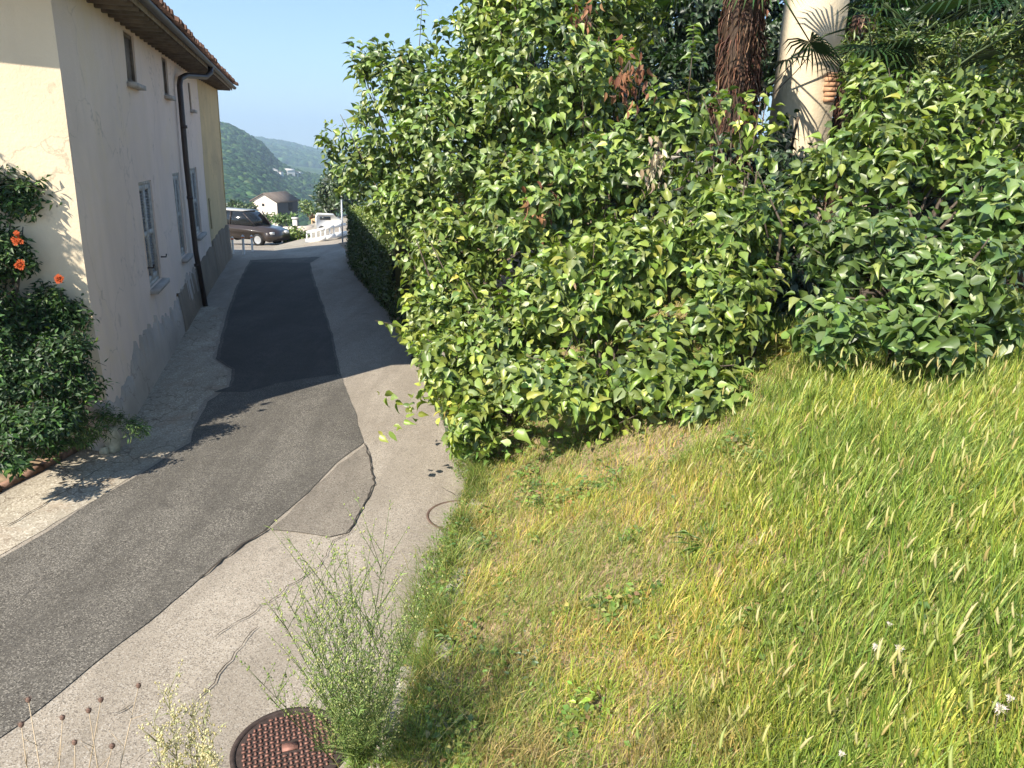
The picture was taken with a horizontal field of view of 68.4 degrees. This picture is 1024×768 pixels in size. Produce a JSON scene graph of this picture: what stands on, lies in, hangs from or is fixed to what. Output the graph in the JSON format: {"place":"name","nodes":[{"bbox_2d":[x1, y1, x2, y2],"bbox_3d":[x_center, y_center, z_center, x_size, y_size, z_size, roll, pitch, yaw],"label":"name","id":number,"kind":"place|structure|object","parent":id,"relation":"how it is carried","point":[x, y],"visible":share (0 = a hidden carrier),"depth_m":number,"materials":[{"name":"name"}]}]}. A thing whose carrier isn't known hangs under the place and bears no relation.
{"place":"outdoors","nodes":[
{"label":"outdoors","id":0,"kind":"place"},
{"bbox_2d":[0,451,59,482],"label":"planting bed","id":1,"kind":"object","parent":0,"point":[37,461],"visible":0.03,"depth_m":8.17,"materials":[{"name":"soil"}]},
{"bbox_2d":[0,306,228,554],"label":"pavement","id":2,"kind":"structure","parent":0,"point":[192,377],"depth_m":8.62,"materials":[{"name":"grey concrete"}]},
{"bbox_2d":[99,425,120,453],"bbox_3d":[-4.554,0.660,8.547,0.159,0.386,0.234,9,18,20],"label":"boundary stone","id":3,"kind":"object","parent":2,"relation":"on","point":[113,445],"visible":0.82,"depth_m":8.52,"materials":[{"name":"stone"}]},
{"bbox_2d":[59,401,153,450],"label":"corner weed","id":4,"kind":"object","parent":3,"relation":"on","point":[77,443],"visible":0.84,"depth_m":8.17,"materials":[{"name":"green plant"}]},
{"bbox_2d":[87,214,347,297],"bbox_3d":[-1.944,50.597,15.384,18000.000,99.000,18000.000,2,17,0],"label":"ground","id":5,"kind":"structure","parent":0,"point":[291,247],"depth_m":32.86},
{"bbox_2d":[0,0,238,450],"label":"old house","id":6,"kind":"structure","parent":5,"relation":"on","point":[109,117],"depth_m":9.77,"materials":[{"name":"beige paint"}]},
{"bbox_2d":[0,160,117,483],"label":"trumpet vine","id":7,"kind":"object","parent":6,"relation":"attached to","point":[45,425],"visible":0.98,"depth_m":7.62,"materials":[{"name":"green plant"}]},
{"bbox_2d":[123,31,145,90],"bbox_3d":[-5.572,-4.727,11.037,0.190,0.748,0.860,-3,18,-15],"label":"window","id":8,"kind":"structure","parent":6,"relation":"in","point":[131,82],"depth_m":11.16,"materials":[{"name":"glass"}]},
{"bbox_2d":[138,180,169,294],"bbox_3d":[-5.710,-2.353,11.952,0.220,1.668,1.200,-3,18,-15],"label":"window","id":9,"kind":"structure","parent":6,"relation":"in","point":[144,187],"depth_m":12.08,"materials":[{"name":"glass"}]},
{"bbox_2d":[161,57,175,100],"bbox_3d":[-6.440,-5.684,14.041,0.190,0.728,0.680,-3,18,-15],"label":"window","id":10,"kind":"structure","parent":6,"relation":"in","point":[169,97],"depth_m":14.17,"materials":[{"name":"glass"}]},
{"bbox_2d":[172,172,192,262],"bbox_3d":[-6.591,-3.325,15.002,0.220,1.688,1.000,-3,18,-15],"label":"window","id":11,"kind":"structure","parent":6,"relation":"in","point":[188,256],"depth_m":15.17,"materials":[{"name":"glass"}]},
{"bbox_2d":[188,83,196,113],"bbox_3d":[-7.367,-6.557,17.277,0.190,0.648,0.470,-3,18,-15],"label":"window","id":12,"kind":"structure","parent":6,"relation":"in","point":[191,111],"depth_m":17.31,"materials":[{"name":"stone"}]},
{"bbox_2d":[190,167,206,240],"bbox_3d":[-7.296,-4.182,17.421,0.214,1.568,1.320,-3,18,-15],"label":"window","id":13,"kind":"structure","parent":6,"relation":"in","point":[192,170],"depth_m":17.71,"materials":[{"name":"glass"}]},
{"bbox_2d":[226,199,258,210],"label":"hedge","id":14,"kind":"object","parent":5,"relation":"on","point":[233,204],"visible":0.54,"depth_m":109.27,"materials":[{"name":"green plant"}]},
{"bbox_2d":[249,191,298,226],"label":"village house","id":15,"kind":"structure","parent":5,"relation":"on","point":[284,202],"depth_m":146.04,"materials":[{"name":"white paint"}]},
{"bbox_2d":[263,212,297,225],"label":"yard hedge","id":16,"kind":"object","parent":5,"relation":"on","point":[280,218],"visible":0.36,"depth_m":61.75,"materials":[{"name":"green plant"}]},
{"bbox_2d":[291,217,298,225],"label":"gate pier","id":17,"kind":"structure","parent":5,"relation":"on","point":[295,220],"depth_m":47.91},
{"bbox_2d":[283,224,309,242],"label":"round bush","id":18,"kind":"object","parent":5,"relation":"on","point":[296,232],"visible":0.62,"depth_m":36.45,"materials":[{"name":"green plant"}]},
{"bbox_2d":[283,225,312,230],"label":"yard wall","id":19,"kind":"structure","parent":5,"relation":"on","point":[307,227],"depth_m":45.35,"materials":[{"name":"concrete"}]},
{"bbox_2d":[296,199,316,216],"bbox_3d":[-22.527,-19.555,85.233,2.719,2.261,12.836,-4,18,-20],"label":"yard tree","id":20,"kind":"object","parent":5,"relation":"on","point":[307,206],"visible":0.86,"depth_m":89.26,"materials":[{"name":"green plant"}]},
{"bbox_2d":[315,213,340,227],"bbox_3d":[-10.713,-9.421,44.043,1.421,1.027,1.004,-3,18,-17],"label":"white van","id":21,"kind":"object","parent":5,"relation":"on","point":[324,219],"visible":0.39,"depth_m":43.52,"materials":[{"name":"paint"}]},
{"bbox_2d":[309,162,365,216],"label":"dark tree","id":22,"kind":"object","parent":5,"relation":"on","point":[326,201],"visible":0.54,"depth_m":48.86,"materials":[{"name":"green plant"}]},
{"bbox_2d":[0,223,467,767],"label":"road","id":23,"kind":"structure","parent":0,"point":[412,471],"depth_m":5.93,"materials":[{"name":"grey asphalt"}]},
{"bbox_2d":[0,444,86,491],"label":"kerb","id":24,"kind":"structure","parent":23,"relation":"on","point":[39,468],"depth_m":7.98,"materials":[{"name":"stone"}]},
{"bbox_2d":[17,682,150,767],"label":"dried weed","id":25,"kind":"object","parent":23,"relation":"on","point":[88,710],"visible":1,"depth_m":2.48,"materials":[{"name":"plant"}]},
{"bbox_2d":[0,257,363,736],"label":"road patch","id":26,"kind":"object","parent":23,"relation":"on","point":[83,589],"visible":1,"depth_m":6.88,"materials":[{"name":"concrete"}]},
{"bbox_2d":[215,262,338,391],"bbox_3d":[-5.273,-1.813,16.957,1.937,0.001,13.214,-3,18,-16],"label":"road patch","id":27,"kind":"object","parent":26,"relation":"on","point":[276,330],"visible":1,"depth_m":14.42,"materials":[{"name":"grey asphalt"}]},
{"bbox_2d":[137,659,226,767],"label":"tall weed","id":28,"kind":"object","parent":23,"relation":"on","point":[204,755],"visible":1,"depth_m":2.46,"materials":[{"name":"green plant"}]},
{"bbox_2d":[231,237,233,253],"bbox_3d":[-9.022,-4.472,24.341,0.094,0.582,0.094,2,17,0],"label":"marker post","id":29,"kind":"object","parent":23,"relation":"on","point":[232,240],"visible":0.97,"depth_m":24.32,"materials":[{"name":"metal"}]},
{"bbox_2d":[8,408,463,757],"bbox_3d":[-2.401,1.215,7.340,3.924,0.001,5.060,-13,23,-41],"label":"road crack","id":30,"kind":"object","parent":23,"relation":"on","point":[234,550],"visible":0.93,"depth_m":6.68,"materials":[{"name":"asphalt"}]},
{"bbox_2d":[241,235,244,253],"bbox_3d":[-8.675,-4.486,24.329,0.106,0.660,0.106,2,17,0],"label":"marker post","id":31,"kind":"object","parent":23,"relation":"on","point":[243,245],"visible":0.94,"depth_m":24.30,"materials":[{"name":"metal"}]},
{"bbox_2d":[250,235,253,251],"bbox_3d":[-9.372,-5.069,27.163,0.097,0.601,0.097,2,17,0],"label":"marker post","id":32,"kind":"object","parent":23,"relation":"on","point":[251,237],"visible":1,"depth_m":27.13,"materials":[{"name":"metal"}]},
{"bbox_2d":[226,207,289,245],"bbox_3d":[-12.580,-7.481,35.779,3.767,1.544,1.505,8,18,19],"label":"parked car","id":33,"kind":"object","parent":23,"relation":"on","point":[259,227],"visible":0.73,"depth_m":35.14,"materials":[{"name":"grey paint"}]},
{"bbox_2d":[229,707,342,767],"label":"manhole cover","id":34,"kind":"object","parent":23,"relation":"on","point":[277,739],"visible":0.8,"depth_m":4.45,"materials":[{"name":"metal"}]},
{"bbox_2d":[236,655,334,762],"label":"tall weed","id":35,"kind":"object","parent":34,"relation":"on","point":[277,696],"visible":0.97,"depth_m":3.72,"materials":[{"name":"green plant"}]},
{"bbox_2d":[271,445,373,536],"bbox_3d":[-1.683,1.060,7.955,0.712,0.001,2.236,5,17,9],"label":"road patch","id":36,"kind":"object","parent":23,"relation":"on","point":[320,508],"visible":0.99,"depth_m":7.55,"materials":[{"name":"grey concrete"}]},
{"bbox_2d":[305,223,346,242],"bbox_3d":[-7.659,-6.377,32.133,2.023,0.888,1.456,-11,21,-37],"label":"guard rail","id":37,"kind":"object","parent":23,"relation":"on","point":[333,235],"visible":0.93,"depth_m":31.44,"materials":[{"name":"white paint"}]},
{"bbox_2d":[341,200,342,242],"bbox_3d":[-6.336,-6.003,28.110,0.055,1.700,0.055,9,18,21],"label":"metal pole","id":38,"kind":"object","parent":23,"relation":"on","point":[342,220],"visible":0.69,"depth_m":28.06,"materials":[{"name":"metal"}]},
{"bbox_2d":[261,490,442,767],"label":"tall weed","id":39,"kind":"object","parent":23,"relation":"on","point":[340,664],"visible":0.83,"depth_m":3.29,"materials":[{"name":"green plant"}]},
{"bbox_2d":[292,617,422,764],"bbox_3d":[-0.641,1.548,3.538,0.548,1.500,1.204,2,17,0],"label":"tall weed","id":40,"kind":"object","parent":23,"relation":"on","point":[372,730],"visible":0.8,"depth_m":3.25,"materials":[{"name":"green plant"}]},
{"bbox_2d":[329,436,503,767],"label":"grass","id":41,"kind":"structure","parent":23,"relation":"on","point":[476,467],"depth_m":4.94,"materials":[{"name":"green plant"}]},
{"bbox_2d":[345,247,496,767],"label":"retaining wall","id":42,"kind":"structure","parent":23,"relation":"on","point":[472,503],"depth_m":4.77,"materials":[{"name":"stone"}]},
{"bbox_2d":[346,236,456,443],"bbox_3d":[-2.618,-1.810,15.739,0.496,1.089,14.894,-3,18,-17],"label":"ivy","id":43,"kind":"object","parent":42,"relation":"attached to","point":[392,310],"visible":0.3,"depth_m":15.47,"materials":[{"name":"green plant"}]},
{"bbox_2d":[444,583,460,591],"bbox_3d":[-0.412,1.479,5.334,0.144,0.108,0.208,2,17,0],"label":"coping stone","id":44,"kind":"object","parent":42,"relation":"on","point":[454,586],"visible":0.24,"depth_m":5.33,"materials":[{"name":"stone"}]},
{"bbox_2d":[426,500,460,530],"bbox_3d":[-0.499,1.281,7.356,0.670,0.002,0.670,2,17,0],"label":"manhole cover","id":45,"kind":"object","parent":23,"relation":"on","point":[435,510],"visible":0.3,"depth_m":7.39,"materials":[{"name":"concrete"}]},
{"bbox_2d":[287,154,456,174],"bbox_3d":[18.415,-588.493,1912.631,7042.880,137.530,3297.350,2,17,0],"label":"hills","id":46,"kind":"structure","parent":0,"point":[311,170],"depth_m":1807.82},
{"bbox_2d":[254,136,389,168],"bbox_3d":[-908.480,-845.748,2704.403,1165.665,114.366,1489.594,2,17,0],"label":"woodland","id":47,"kind":"object","parent":46,"relation":"on","point":[290,153],"visible":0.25,"depth_m":2305.99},
{"bbox_2d":[163,0,976,153],"label":"sky","id":48,"kind":"structure","parent":0,"point":[286,59],"materials":[{"name":"blue"}]},
{"bbox_2d":[339,203,1023,767],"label":"terrace ground","id":49,"kind":"structure","parent":0,"point":[625,535],"depth_m":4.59,"materials":[{"name":"green plant"}]},
{"bbox_2d":[345,204,439,306],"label":"clipped hedge","id":50,"kind":"object","parent":49,"relation":"on","point":[372,255],"visible":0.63,"depth_m":17.15,"materials":[{"name":"green plant"}]},
{"bbox_2d":[385,697,408,738],"bbox_3d":[-0.639,1.872,4.221,0.139,0.173,0.234,2,17,0],"label":"coping stone","id":51,"kind":"object","parent":49,"relation":"on","point":[395,702],"visible":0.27,"depth_m":4.17,"materials":[{"name":"stone"}]},
{"bbox_2d":[393,664,419,697],"bbox_3d":[-0.615,1.778,4.463,0.155,0.151,0.264,2,17,0],"label":"coping stone","id":52,"kind":"object","parent":49,"relation":"on","point":[400,675],"visible":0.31,"depth_m":4.39,"materials":[{"name":"stone"}]},
{"bbox_2d":[415,627,432,651],"bbox_3d":[-0.554,1.648,4.826,0.122,0.128,0.217,2,17,0],"label":"coping stone","id":53,"kind":"object","parent":49,"relation":"on","point":[423,632],"visible":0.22,"depth_m":4.79,"materials":[{"name":"stone"}]},
{"bbox_2d":[313,0,541,344],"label":"leafy shrub","id":54,"kind":"object","parent":49,"relation":"on","point":[403,189],"visible":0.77,"depth_m":10.18,"materials":[{"name":"green plant"}]},
{"bbox_2d":[413,0,428,49],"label":"young shoot","id":55,"kind":"object","parent":54,"relation":"attached to","point":[418,16],"visible":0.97,"depth_m":10.40,"materials":[{"name":"green plant"}]},
{"bbox_2d":[433,616,489,658],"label":"broad weed","id":56,"kind":"object","parent":49,"relation":"on","point":[460,624],"visible":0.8,"depth_m":4.66,"materials":[{"name":"green plant"}]},
{"bbox_2d":[375,193,576,460],"bbox_3d":[-0.464,-0.752,8.388,2.085,2.552,3.366,-1,17,-11],"label":"leafy shrub","id":57,"kind":"object","parent":49,"relation":"on","point":[440,319],"visible":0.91,"depth_m":7.92,"materials":[{"name":"green plant"}]},
{"bbox_2d":[438,522,516,558],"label":"broad weed","id":58,"kind":"object","parent":49,"relation":"on","point":[481,535],"visible":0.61,"depth_m":5.88,"materials":[{"name":"green plant"}]},
{"bbox_2d":[457,435,517,471],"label":"broad weed","id":59,"kind":"object","parent":49,"relation":"on","point":[492,454],"visible":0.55,"depth_m":7.46,"materials":[{"name":"green plant"}]},
{"bbox_2d":[490,421,551,447],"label":"broad weed","id":60,"kind":"object","parent":49,"relation":"on","point":[530,432],"visible":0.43,"depth_m":7.78,"materials":[{"name":"green plant"}]},
{"bbox_2d":[503,630,563,698],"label":"broad weed","id":61,"kind":"object","parent":49,"relation":"on","point":[533,664],"visible":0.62,"depth_m":4.20,"materials":[{"name":"green plant"}]},
{"bbox_2d":[526,493,547,512],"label":"broad weed","id":62,"kind":"object","parent":49,"relation":"on","point":[540,500],"visible":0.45,"depth_m":6.13,"materials":[{"name":"green plant"}]},
{"bbox_2d":[451,0,690,346],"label":"leafy shrub","id":63,"kind":"object","parent":49,"relation":"on","point":[542,106],"visible":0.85,"depth_m":8.63,"materials":[{"name":"green plant"}]},
{"bbox_2d":[520,181,560,249],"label":"withered branch","id":64,"kind":"object","parent":63,"relation":"attached to","point":[540,217],"visible":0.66,"depth_m":7.80,"materials":[{"name":"brown plant"}]},
{"bbox_2d":[569,0,603,42],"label":"withered branch","id":65,"kind":"object","parent":63,"relation":"attached to","point":[585,17],"visible":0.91,"depth_m":8.60,"materials":[{"name":"brown plant"}]},
{"bbox_2d":[604,34,656,122],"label":"withered branch","id":66,"kind":"object","parent":63,"relation":"attached to","point":[623,77],"visible":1,"depth_m":7.40,"materials":[{"name":"brown plant"}]},
{"bbox_2d":[443,1,699,270],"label":"evergreen shrub","id":67,"kind":"object","parent":49,"relation":"on","point":[556,58],"visible":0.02,"depth_m":11.23,"materials":[{"name":"green plant"}]},
{"bbox_2d":[567,679,625,728],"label":"broad weed","id":68,"kind":"object","parent":49,"relation":"on","point":[587,699],"visible":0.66,"depth_m":3.71,"materials":[{"name":"green plant"}]},
{"bbox_2d":[575,458,634,489],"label":"broad weed","id":69,"kind":"object","parent":49,"relation":"on","point":[613,472],"visible":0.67,"depth_m":5.90,"materials":[{"name":"green plant"}]},
{"bbox_2d":[485,194,769,464],"bbox_3d":[0.998,-0.475,6.917,2.469,2.420,2.558,2,17,0],"label":"leafy shrub","id":70,"kind":"object","parent":49,"relation":"on","point":[574,391],"visible":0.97,"depth_m":6.74,"materials":[{"name":"green plant"}]},
{"bbox_2d":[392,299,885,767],"bbox_3d":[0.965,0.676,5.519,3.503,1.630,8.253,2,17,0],"label":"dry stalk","id":71,"kind":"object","parent":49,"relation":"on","point":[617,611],"visible":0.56,"depth_m":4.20,"materials":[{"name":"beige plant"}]},
{"bbox_2d":[607,0,757,115],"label":"evergreen shrub","id":72,"kind":"object","parent":49,"relation":"on","point":[703,13],"visible":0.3,"depth_m":11.40,"materials":[{"name":"green plant"}]},
{"bbox_2d":[666,516,728,560],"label":"broad weed","id":73,"kind":"object","parent":49,"relation":"on","point":[690,548],"visible":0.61,"depth_m":4.43,"materials":[{"name":"green plant"}]},
{"bbox_2d":[629,19,771,159],"bbox_3d":[2.711,-3.511,11.408,2.137,3.534,2.382,2,17,0],"label":"evergreen shrub","id":74,"kind":"object","parent":49,"relation":"on","point":[701,68],"visible":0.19,"depth_m":10.75,"materials":[{"name":"green plant"}]},
{"bbox_2d":[393,309,1023,767],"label":"ground cover","id":75,"kind":"object","parent":49,"relation":"on","point":[445,751],"visible":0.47,"depth_m":4.33,"materials":[{"name":"green plant"}]},
{"bbox_2d":[624,74,818,358],"bbox_3d":[2.103,-1.598,7.427,1.656,2.820,2.606,-1,17,-11],"label":"leafy shrub","id":76,"kind":"object","parent":49,"relation":"on","point":[700,128],"visible":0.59,"depth_m":7.71,"materials":[{"name":"green plant"}]},
{"bbox_2d":[629,134,682,200],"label":"withered branch","id":77,"kind":"object","parent":76,"relation":"attached to","point":[655,161],"visible":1,"depth_m":7.21,"materials":[{"name":"beige plant"}]},
{"bbox_2d":[679,22,704,96],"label":"young shoot","id":78,"kind":"object","parent":76,"relation":"attached to","point":[698,39],"visible":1,"depth_m":7.60,"materials":[{"name":"green plant"}]},
{"bbox_2d":[619,100,825,285],"bbox_3d":[2.817,-2.493,10.312,2.847,3.166,2.893,2,17,0],"label":"evergreen shrub","id":79,"kind":"object","parent":49,"relation":"on","point":[775,149],"visible":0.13,"depth_m":9.66,"materials":[{"name":"green plant"}]},
{"bbox_2d":[788,117,799,176],"bbox_3d":[3.868,-3.164,10.416,0.065,1.002,0.040,2,17,0],"label":"garden stake","id":80,"kind":"object","parent":79,"relation":"attached to","point":[794,131],"visible":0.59,"depth_m":10.32,"materials":[{"name":"brown wood"}]},
{"bbox_2d":[675,160,795,377],"bbox_3d":[1.987,-0.905,6.710,1.086,2.094,1.367,2,17,0],"label":"leafy shrub","id":81,"kind":"object","parent":49,"relation":"on","point":[729,308],"visible":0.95,"depth_m":6.42,"materials":[{"name":"green plant"}]},
{"bbox_2d":[624,0,847,279],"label":"fan palm","id":82,"kind":"object","parent":49,"relation":"on","point":[740,22],"visible":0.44,"depth_m":9.13,"materials":[{"name":"brown plant"}]},
{"bbox_2d":[771,34,817,93],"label":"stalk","id":83,"kind":"object","parent":82,"relation":"attached to","point":[791,75],"visible":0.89,"depth_m":9.47,"materials":[{"name":"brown plant"}]},
{"bbox_2d":[700,0,783,116],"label":"evergreen shrub","id":84,"kind":"object","parent":49,"relation":"on","point":[773,28],"visible":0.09,"depth_m":11.88,"materials":[{"name":"green plant"}]},
{"bbox_2d":[743,326,801,372],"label":"broad weed","id":85,"kind":"object","parent":49,"relation":"on","point":[781,346],"visible":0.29,"depth_m":6.68,"materials":[{"name":"green plant"}]},
{"bbox_2d":[558,303,1023,767],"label":"foxtail grass","id":86,"kind":"structure","parent":49,"relation":"on","point":[962,681],"depth_m":3.46,"materials":[{"name":"green plant"}]},
{"bbox_2d":[751,253,858,322],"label":"evergreen shrub","id":87,"kind":"object","parent":49,"relation":"on","point":[796,283],"visible":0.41,"depth_m":7.89,"materials":[{"name":"green plant"}]},
{"bbox_2d":[762,0,849,266],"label":"plastered pillar","id":88,"kind":"structure","parent":49,"relation":"on","point":[809,94],"depth_m":10.50,"materials":[{"name":"beige paint"}]},
{"bbox_2d":[838,749,846,765],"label":"white flower","id":89,"kind":"object","parent":49,"relation":"on","point":[841,753],"visible":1,"depth_m":2.60,"materials":[{"name":"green plant"}]},
{"bbox_2d":[820,71,884,224],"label":"evergreen shrub","id":90,"kind":"object","parent":49,"relation":"on","point":[833,118],"depth_m":11.50,"materials":[{"name":"green plant"}]},
{"bbox_2d":[752,0,958,231],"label":"fan palm","id":91,"kind":"object","parent":49,"relation":"on","point":[858,21],"visible":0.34,"depth_m":9.69,"materials":[{"name":"green plant"}]},
{"bbox_2d":[871,643,877,671],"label":"white flower","id":92,"kind":"object","parent":49,"relation":"on","point":[875,646],"visible":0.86,"depth_m":2.99,"materials":[{"name":"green plant"}]},
{"bbox_2d":[761,2,995,214],"bbox_3d":[5.366,-3.920,11.809,2.785,3.898,3.037,-3,18,-17],"label":"fan palm","id":93,"kind":"object","parent":49,"relation":"on","point":[891,18],"visible":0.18,"depth_m":10.63,"materials":[{"name":"green plant"}]},
{"bbox_2d":[837,0,957,189],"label":"evergreen shrub","id":94,"kind":"object","parent":49,"relation":"on","point":[895,6],"visible":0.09,"depth_m":11.48,"materials":[{"name":"green plant"}]},
{"bbox_2d":[781,150,1023,378],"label":"leafy shrub","id":95,"kind":"object","parent":49,"relation":"on","point":[968,307],"visible":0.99,"depth_m":5.61,"materials":[{"name":"green plant"}]},
{"bbox_2d":[782,52,1023,305],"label":"leafy shrub","id":96,"kind":"object","parent":49,"relation":"on","point":[863,161],"visible":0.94,"depth_m":7.17,"materials":[{"name":"green plant"}]},
{"bbox_2d":[829,134,1023,301],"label":"evergreen shrub","id":97,"kind":"object","parent":49,"relation":"on","point":[934,203],"visible":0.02,"depth_m":8.13,"materials":[{"name":"green plant"}]},
{"bbox_2d":[830,0,1023,293],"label":"fan palm","id":98,"kind":"object","parent":49,"relation":"on","point":[943,6],"visible":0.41,"depth_m":8.21,"materials":[{"name":"green plant"}]},
{"bbox_2d":[832,4,1023,133],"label":"bamboo clump","id":99,"kind":"object","parent":49,"relation":"on","point":[947,62],"visible":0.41,"depth_m":9.07,"materials":[{"name":"green plant"}]},
{"bbox_2d":[879,46,1001,160],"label":"evergreen shrub","id":100,"kind":"object","parent":49,"relation":"on","point":[967,122],"depth_m":10.88,"materials":[{"name":"green plant"}]},
{"bbox_2d":[938,15,1023,182],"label":"evergreen shrub","id":101,"kind":"object","parent":49,"relation":"on","point":[1010,21],"visible":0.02,"depth_m":10.61,"materials":[{"name":"green plant"}]},
{"bbox_2d":[992,701,1009,739],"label":"white flower","id":102,"kind":"object","parent":49,"relation":"on","point":[997,705],"visible":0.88,"depth_m":2.45,"materials":[{"name":"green plant"}]},
{"bbox_2d":[1001,694,1014,733],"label":"white flower","id":103,"kind":"object","parent":49,"relation":"on","point":[1009,696],"visible":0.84,"depth_m":2.48,"materials":[{"name":"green plant"}]},
{"bbox_2d":[871,0,1023,56],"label":"evergreen shrub","id":104,"kind":"object","parent":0,"point":[999,13],"visible":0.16,"depth_m":11.44,"materials":[{"name":"green plant"}]},
{"bbox_3d":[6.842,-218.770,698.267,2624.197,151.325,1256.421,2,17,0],"label":"hills","id":105,"kind":"structure","parent":0,"visible":0},
{"bbox_2d":[285,168,294,175],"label":"hamlet house","id":106,"kind":"structure","parent":105,"relation":"on","point":[291,171],"depth_m":1005.98,"materials":[{"name":"paint"}]},
{"bbox_2d":[220,122,386,225],"bbox_3d":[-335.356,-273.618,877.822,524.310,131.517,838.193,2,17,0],"label":"woodland","id":107,"kind":"object","parent":105,"relation":"on","point":[250,162],"visible":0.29,"depth_m":811.47,"materials":[{"name":"green plant"}]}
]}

